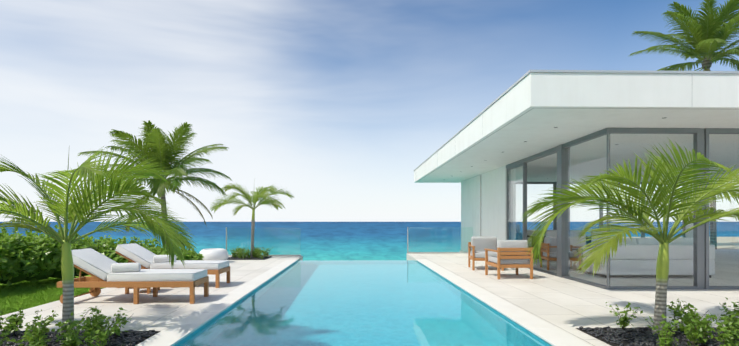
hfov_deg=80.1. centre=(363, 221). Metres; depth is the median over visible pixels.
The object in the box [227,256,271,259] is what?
bed pebbles
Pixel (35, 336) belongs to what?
shrubs
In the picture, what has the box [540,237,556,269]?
armchair
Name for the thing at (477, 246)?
terrace armchair
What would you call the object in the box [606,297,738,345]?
shrubs
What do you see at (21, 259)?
sea grape hedge
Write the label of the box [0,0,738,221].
sky
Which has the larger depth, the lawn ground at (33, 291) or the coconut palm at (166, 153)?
the coconut palm at (166, 153)
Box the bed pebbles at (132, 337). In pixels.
[0,329,154,345]
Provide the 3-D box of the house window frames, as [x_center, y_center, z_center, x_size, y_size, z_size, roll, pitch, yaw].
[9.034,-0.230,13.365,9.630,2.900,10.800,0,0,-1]
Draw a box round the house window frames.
[506,128,738,289]
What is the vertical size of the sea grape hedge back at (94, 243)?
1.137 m
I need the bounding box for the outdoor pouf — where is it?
[200,248,228,259]
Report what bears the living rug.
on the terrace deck
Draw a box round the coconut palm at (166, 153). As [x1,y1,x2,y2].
[78,120,230,243]
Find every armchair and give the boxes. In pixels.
[468,237,503,270]
[484,240,532,279]
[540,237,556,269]
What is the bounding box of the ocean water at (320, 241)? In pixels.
[0,222,460,260]
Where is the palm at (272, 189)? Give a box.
[210,179,293,256]
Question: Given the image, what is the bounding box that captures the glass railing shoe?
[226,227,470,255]
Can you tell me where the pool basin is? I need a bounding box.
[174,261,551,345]
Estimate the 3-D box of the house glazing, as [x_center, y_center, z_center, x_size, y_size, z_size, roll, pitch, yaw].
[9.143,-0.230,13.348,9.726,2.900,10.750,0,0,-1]
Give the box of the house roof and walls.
[414,72,738,240]
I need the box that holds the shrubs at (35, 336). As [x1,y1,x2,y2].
[0,306,131,345]
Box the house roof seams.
[417,108,650,181]
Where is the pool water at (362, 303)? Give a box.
[176,260,549,345]
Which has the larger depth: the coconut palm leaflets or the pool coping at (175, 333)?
the coconut palm leaflets
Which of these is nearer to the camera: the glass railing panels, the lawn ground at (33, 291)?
the lawn ground at (33, 291)
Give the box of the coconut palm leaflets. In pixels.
[630,0,738,70]
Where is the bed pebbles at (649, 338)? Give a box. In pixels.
[579,326,738,345]
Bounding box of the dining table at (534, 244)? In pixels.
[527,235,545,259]
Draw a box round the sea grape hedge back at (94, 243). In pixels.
[0,227,154,247]
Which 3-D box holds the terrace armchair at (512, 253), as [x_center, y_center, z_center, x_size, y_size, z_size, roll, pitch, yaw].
[3.175,0.809,9.648,0.784,0.822,0.810,0,0,-4]
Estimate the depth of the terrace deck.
6.86 m
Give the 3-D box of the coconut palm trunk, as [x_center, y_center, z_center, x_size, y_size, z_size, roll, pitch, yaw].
[15.868,-1.861,20.108,0.699,11.363,0.414,0,0,-1]
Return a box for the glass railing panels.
[227,227,472,254]
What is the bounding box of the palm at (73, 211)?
[0,147,197,338]
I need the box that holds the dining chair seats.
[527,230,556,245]
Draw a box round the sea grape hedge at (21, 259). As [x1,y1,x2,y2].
[0,224,203,285]
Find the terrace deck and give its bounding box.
[0,253,738,345]
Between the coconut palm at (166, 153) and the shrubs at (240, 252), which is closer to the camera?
the shrubs at (240, 252)
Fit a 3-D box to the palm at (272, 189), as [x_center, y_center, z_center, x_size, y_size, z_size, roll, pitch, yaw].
[-3.634,-0.114,14.695,2.581,2.672,2.395,0,0,-1]
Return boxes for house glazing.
[508,133,738,286]
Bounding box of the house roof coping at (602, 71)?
[414,70,738,170]
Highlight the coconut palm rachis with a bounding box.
[643,1,738,70]
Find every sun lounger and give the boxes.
[57,248,208,303]
[115,243,229,287]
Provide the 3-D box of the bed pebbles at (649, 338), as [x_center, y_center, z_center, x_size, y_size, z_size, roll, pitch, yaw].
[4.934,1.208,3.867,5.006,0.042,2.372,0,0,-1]
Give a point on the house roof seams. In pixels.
(531, 109)
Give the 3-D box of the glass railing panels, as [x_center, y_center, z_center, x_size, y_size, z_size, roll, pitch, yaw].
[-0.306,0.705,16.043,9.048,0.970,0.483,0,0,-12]
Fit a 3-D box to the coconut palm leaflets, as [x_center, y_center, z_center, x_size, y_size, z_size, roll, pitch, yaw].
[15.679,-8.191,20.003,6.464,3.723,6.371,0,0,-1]
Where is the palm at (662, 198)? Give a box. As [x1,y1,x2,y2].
[522,140,738,333]
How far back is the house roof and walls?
7.44 m
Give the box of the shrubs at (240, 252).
[230,246,272,258]
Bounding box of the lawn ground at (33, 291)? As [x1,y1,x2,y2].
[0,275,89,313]
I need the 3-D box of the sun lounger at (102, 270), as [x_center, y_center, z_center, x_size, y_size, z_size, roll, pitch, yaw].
[-3.517,0.825,6.803,2.000,0.790,0.760,0,0,-1]
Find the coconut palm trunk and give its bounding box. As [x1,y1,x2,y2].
[702,57,711,70]
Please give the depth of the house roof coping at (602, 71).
6.46 m
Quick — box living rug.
[536,264,556,268]
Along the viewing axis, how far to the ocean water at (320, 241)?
150.22 m
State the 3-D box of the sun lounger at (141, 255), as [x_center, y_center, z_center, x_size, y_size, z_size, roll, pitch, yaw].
[-3.650,0.825,8.401,2.000,0.790,0.760,0,0,1]
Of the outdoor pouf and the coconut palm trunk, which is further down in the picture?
the outdoor pouf
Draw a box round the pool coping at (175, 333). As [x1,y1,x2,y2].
[136,259,590,345]

